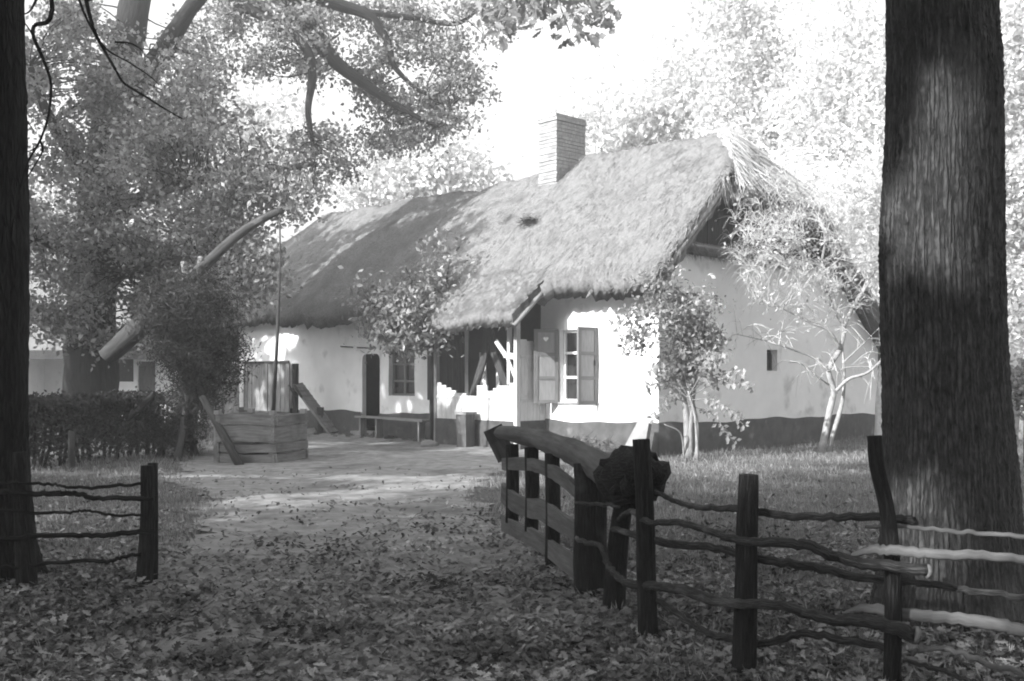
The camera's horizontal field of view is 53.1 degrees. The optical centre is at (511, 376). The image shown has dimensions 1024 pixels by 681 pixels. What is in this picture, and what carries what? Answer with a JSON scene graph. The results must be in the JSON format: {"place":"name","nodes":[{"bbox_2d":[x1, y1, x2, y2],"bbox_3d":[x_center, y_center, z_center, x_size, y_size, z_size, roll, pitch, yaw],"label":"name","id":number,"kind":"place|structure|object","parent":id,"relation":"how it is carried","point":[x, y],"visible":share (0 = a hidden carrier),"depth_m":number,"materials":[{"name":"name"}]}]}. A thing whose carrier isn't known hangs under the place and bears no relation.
{"place":"outdoors","nodes":[
{"label":"outdoors","id":0,"kind":"place"},
{"bbox_2d":[25,433,688,680],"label":"dirt path","id":1,"kind":"structure","parent":0,"point":[339,454],"depth_m":9.44,"materials":[{"name":"soil"}]},
{"bbox_2d":[214,408,308,462],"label":"well curb","id":2,"kind":"structure","parent":1,"relation":"on","point":[270,437],"depth_m":17.32,"materials":[{"name":"grey wood"}]},
{"bbox_2d":[307,428,316,434],"bbox_3d":[-5.171,1.390,25.017,0.144,0.206,2.072,0,0,10],"label":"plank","id":3,"kind":"object","parent":1,"relation":"on","point":[311,431],"visible":0.21,"depth_m":25.70,"materials":[{"name":"grey wood"}]},
{"bbox_2d":[288,364,337,433],"bbox_3d":[-5.126,0.567,26.141,1.368,1.825,0.511,0,0,30],"label":"support","id":4,"kind":"object","parent":1,"relation":"on","point":[324,421],"visible":0.91,"depth_m":26.21,"materials":[{"name":"grey wood"}]},
{"bbox_2d":[354,415,429,441],"bbox_3d":[-2.789,1.204,23.752,0.280,0.552,2.602,0,0,-44],"label":"plank bench","id":5,"kind":"object","parent":1,"relation":"on","point":[379,426],"visible":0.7,"depth_m":24.05,"materials":[{"name":"grey wood"}]},
{"bbox_2d":[420,439,438,446],"bbox_3d":[-1.712,1.410,21.276,0.390,0.224,0.225,0,0,0],"label":"pale stone","id":6,"kind":"object","parent":1,"relation":"on","point":[427,443],"visible":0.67,"depth_m":21.21,"materials":[{"name":"grey stone"}]},
{"bbox_2d":[454,412,476,446],"bbox_3d":[-0.965,1.088,21.110,0.306,0.737,0.386,0,0,-44],"label":"wooden box","id":7,"kind":"object","parent":1,"relation":"on","point":[465,429],"visible":0.89,"depth_m":21.01,"materials":[{"name":"grey wood"}]},
{"bbox_2d":[479,352,487,384],"bbox_3d":[-0.616,0.200,22.522,0.080,1.520,0.339,0,0,-44],"label":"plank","id":8,"kind":"object","parent":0,"point":[484,380],"visible":0.14,"depth_m":22.50,"materials":[{"name":"white wood"}]},
{"bbox_2d":[496,371,499,387],"bbox_3d":[-0.291,0.300,21.675,0.080,1.307,0.180,0,0,-44],"label":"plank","id":9,"kind":"object","parent":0,"point":[497,381],"depth_m":21.68,"materials":[{"name":"white wood"}]},
{"bbox_2d":[0,404,1023,680],"bbox_3d":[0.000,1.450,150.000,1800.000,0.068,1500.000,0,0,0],"label":"ground","id":10,"kind":"structure","parent":0,"point":[92,470],"depth_m":11.30,"materials":[{"name":"plant"}]},
{"bbox_2d":[0,452,157,592],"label":"pole fence","id":11,"kind":"object","parent":10,"relation":"on","point":[23,540],"visible":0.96,"depth_m":6.95,"materials":[{"name":"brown wood"}]},
{"bbox_2d":[0,0,182,588],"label":"tree","id":12,"kind":"object","parent":10,"relation":"on","point":[14,286],"visible":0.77,"depth_m":7.18,"materials":[{"name":"black plant"}]},
{"bbox_2d":[28,386,172,471],"bbox_3d":[-7.139,0.808,17.510,1.422,1.360,4.393,0,0,7],"label":"clipped hedge","id":13,"kind":"object","parent":10,"relation":"on","point":[50,411],"visible":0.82,"depth_m":16.93,"materials":[{"name":"black plant"}]},
{"bbox_2d":[28,269,238,421],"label":"outbuilding","id":14,"kind":"structure","parent":10,"relation":"on","point":[46,370],"depth_m":33.00,"materials":[{"name":"paint"}]},
{"bbox_2d":[119,359,132,381],"bbox_3d":[-12.512,-0.210,33.130,0.626,0.720,0.060,0,0,0],"label":"window","id":15,"kind":"structure","parent":14,"relation":"in","point":[125,375],"depth_m":33.10,"materials":[{"name":"grey wood"}]},
{"bbox_2d":[139,361,154,391],"bbox_3d":[-11.779,0.475,33.130,0.567,1.950,0.060,0,0,0],"label":"door","id":16,"kind":"structure","parent":14,"relation":"in","point":[146,378],"depth_m":33.10,"materials":[{"name":"grey wood"}]},
{"bbox_2d":[106,403,172,456],"bbox_3d":[-6.623,0.946,18.814,1.190,1.124,2.320,0,0,0],"label":"bush","id":17,"kind":"object","parent":10,"relation":"on","point":[131,443],"visible":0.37,"depth_m":18.18,"materials":[{"name":"grey plant"}]},
{"bbox_2d":[28,5,276,276],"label":"broadleaf tree","id":18,"kind":"object","parent":10,"relation":"on","point":[52,198],"visible":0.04,"depth_m":43.59,"materials":[{"name":"plant"}]},
{"bbox_2d":[99,207,283,464],"bbox_3d":[-5.908,-0.738,18.432,3.910,4.555,1.409,0,0,27],"label":"well sweep","id":19,"kind":"object","parent":10,"relation":"on","point":[118,345],"visible":0.57,"depth_m":18.32,"materials":[{"name":"grey wood"}]},
{"bbox_2d":[120,251,267,456],"bbox_3d":[-5.714,-0.247,18.591,2.682,4.018,2.461,0,0,0],"label":"bushy shrub","id":20,"kind":"object","parent":10,"relation":"on","point":[205,354],"visible":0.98,"depth_m":18.30,"materials":[{"name":"grey plant"}]},
{"bbox_2d":[82,6,344,224],"bbox_3d":[-11.568,-8.013,39.964,9.943,19.141,7.039,0,0,0],"label":"broadleaf tree","id":21,"kind":"object","parent":10,"relation":"on","point":[269,102],"visible":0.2,"depth_m":39.38,"materials":[{"name":"white plant"}]},
{"bbox_2d":[200,363,239,426],"bbox_3d":[-8.397,0.530,29.420,1.200,1.856,0.100,0,0,10],"label":"board fence","id":22,"kind":"object","parent":10,"relation":"on","point":[226,408],"visible":0.16,"depth_m":29.34,"materials":[{"name":"grey wood"}]},
{"bbox_2d":[243,361,289,412],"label":"plank gate","id":23,"kind":"structure","parent":10,"relation":"on","point":[258,392],"depth_m":28.52,"materials":[{"name":"wood"}]},
{"bbox_2d":[25,0,528,440],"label":"oak tree","id":24,"kind":"object","parent":10,"relation":"on","point":[96,250],"visible":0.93,"depth_m":22.42,"materials":[{"name":"grey plant"}]},
{"bbox_2d":[334,222,475,440],"bbox_3d":[-2.281,-0.923,22.085,3.048,4.856,2.521,0,0,0],"label":"tree","id":25,"kind":"object","parent":10,"relation":"on","point":[407,296],"visible":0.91,"depth_m":21.77,"materials":[{"name":"plant"}]},
{"bbox_2d":[304,116,525,215],"bbox_3d":[-3.922,-4.481,40.180,8.926,12.064,7.043,0,0,0],"label":"broadleaf tree","id":26,"kind":"object","parent":10,"relation":"on","point":[424,174],"visible":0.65,"depth_m":38.65,"materials":[{"name":"plant"}]},
{"bbox_2d":[314,431,611,453],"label":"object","id":27,"kind":"object","parent":10,"relation":"on","point":[373,435],"visible":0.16,"depth_m":24.39,"materials":[{"name":"grey stone"}]},
{"bbox_2d":[0,459,1023,680],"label":"leaf litter","id":28,"kind":"object","parent":10,"relation":"on","point":[496,669],"visible":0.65,"depth_m":5.90,"materials":[{"name":"grey plant"}]},
{"bbox_2d":[207,113,880,455],"bbox_3d":[-0.099,-2.349,27.211,10.739,7.709,18.242,0,0,-44],"label":"farmhouse","id":29,"kind":"object","parent":10,"relation":"on","point":[568,239],"visible":0.81,"depth_m":21.61,"materials":[{"name":"paint"}]},
{"bbox_2d":[392,348,414,395],"bbox_3d":[-2.530,-0.130,24.469,0.075,1.160,0.995,0,0,-44],"label":"window","id":30,"kind":"structure","parent":29,"relation":"in","point":[403,384],"depth_m":24.57,"materials":[{"name":"grey paint"}]},
{"bbox_2d":[564,330,576,401],"bbox_3d":[1.406,-0.220,20.339,0.075,1.440,0.980,0,0,-44],"label":"window","id":31,"kind":"structure","parent":29,"relation":"in","point":[570,336],"depth_m":20.60,"materials":[{"name":"white paint"}]},
{"bbox_2d":[767,350,771,370],"bbox_3d":[5.338,-0.350,21.531,0.400,0.440,0.040,0,0,-44],"label":"gable window","id":32,"kind":"structure","parent":29,"relation":"in","point":[769,356],"depth_m":21.62,"materials":[{"name":"grey wood"}]},
{"bbox_2d":[484,424,670,596],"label":"log gate","id":33,"kind":"structure","parent":10,"relation":"on","point":[601,476],"depth_m":7.22,"materials":[{"name":"grey wood"}]},
{"bbox_2d":[539,430,620,453],"bbox_3d":[1.386,1.313,18.511,1.438,0.682,1.351,0,0,-29],"label":"brush heap","id":34,"kind":"object","parent":10,"relation":"on","point":[610,449],"visible":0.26,"depth_m":18.45,"materials":[{"name":"grey wood"}]},
{"bbox_2d":[545,42,644,152],"bbox_3d":[2.851,-4.688,34.165,3.963,12.483,3.513,0,0,0],"label":"birch tree","id":35,"kind":"object","parent":10,"relation":"on","point":[598,110],"visible":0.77,"depth_m":33.71,"materials":[{"name":"white plant"}]},
{"bbox_2d":[625,421,651,445],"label":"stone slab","id":36,"kind":"structure","parent":10,"relation":"on","point":[641,430],"depth_m":18.42,"materials":[{"name":"white stone"}]},
{"bbox_2d":[585,18,734,156],"bbox_3d":[5.190,-5.563,36.056,5.407,14.240,6.070,0,0,24],"label":"broadleaf tree","id":37,"kind":"object","parent":10,"relation":"on","point":[661,116],"visible":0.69,"depth_m":35.18,"materials":[{"name":"plant"}]},
{"bbox_2d":[596,258,735,457],"bbox_3d":[2.763,-0.301,17.945,1.786,3.615,2.559,0,0,43],"label":"corner shrub","id":38,"kind":"object","parent":10,"relation":"on","point":[700,331],"visible":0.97,"depth_m":17.99,"materials":[{"name":"grey plant"}]},
{"bbox_2d":[642,350,755,460],"bbox_3d":[3.208,0.504,17.769,1.929,1.955,0.795,0,0,0],"label":"sumac shrub","id":39,"kind":"object","parent":10,"relation":"on","point":[709,360],"visible":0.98,"depth_m":17.77,"materials":[{"name":"grey plant"}]},
{"bbox_2d":[460,0,1023,636],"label":"tree","id":40,"kind":"object","parent":10,"relation":"on","point":[950,444],"visible":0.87,"depth_m":5.86,"materials":[{"name":"black plant"}]},
{"bbox_2d":[653,0,831,162],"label":"birch tree","id":41,"kind":"object","parent":10,"relation":"on","point":[734,15],"visible":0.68,"depth_m":32.33,"materials":[{"name":"white plant"}]},
{"bbox_2d":[707,133,881,452],"bbox_3d":[5.886,-1.590,19.413,4.443,6.156,2.312,0,0,0],"label":"birch tree","id":42,"kind":"object","parent":10,"relation":"on","point":[856,224],"visible":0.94,"depth_m":19.41,"materials":[{"name":"white plant"}]},
{"bbox_2d":[574,435,1023,680],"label":"pole fence","id":43,"kind":"object","parent":10,"relation":"on","point":[745,603],"visible":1,"depth_m":4.99,"materials":[{"name":"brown wood"}]},
{"bbox_2d":[724,0,885,233],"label":"birch tree","id":44,"kind":"object","parent":10,"relation":"on","point":[818,85],"visible":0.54,"depth_m":29.25,"materials":[{"name":"white plant"}]},
{"bbox_2d":[755,84,884,303],"bbox_3d":[8.834,-3.312,27.734,5.841,9.733,3.991,0,0,33],"label":"birch tree","id":45,"kind":"object","parent":10,"relation":"on","point":[781,162],"visible":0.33,"depth_m":27.31,"materials":[{"name":"white plant"}]},
{"bbox_2d":[820,16,885,434],"bbox_3d":[8.503,-3.367,22.588,3.740,9.845,3.258,0,0,-36],"label":"birch tree","id":46,"kind":"object","parent":10,"relation":"on","point":[875,60],"visible":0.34,"depth_m":22.52,"materials":[{"name":"white plant"}]},
{"bbox_2d":[1000,0,1023,439],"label":"birch tree","id":47,"kind":"object","parent":10,"relation":"on","point":[1012,24],"visible":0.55,"depth_m":23.36,"materials":[{"name":"white plant"}]},
{"bbox_2d":[1010,352,1023,466],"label":"undergrowth bush","id":48,"kind":"object","parent":10,"relation":"on","point":[1017,378],"visible":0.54,"depth_m":15.75,"materials":[{"name":"grey plant"}]},
{"bbox_2d":[25,0,1023,366],"label":"sky","id":49,"kind":"structure","parent":0,"point":[529,67],"materials":[{"name":"white"}]}
]}

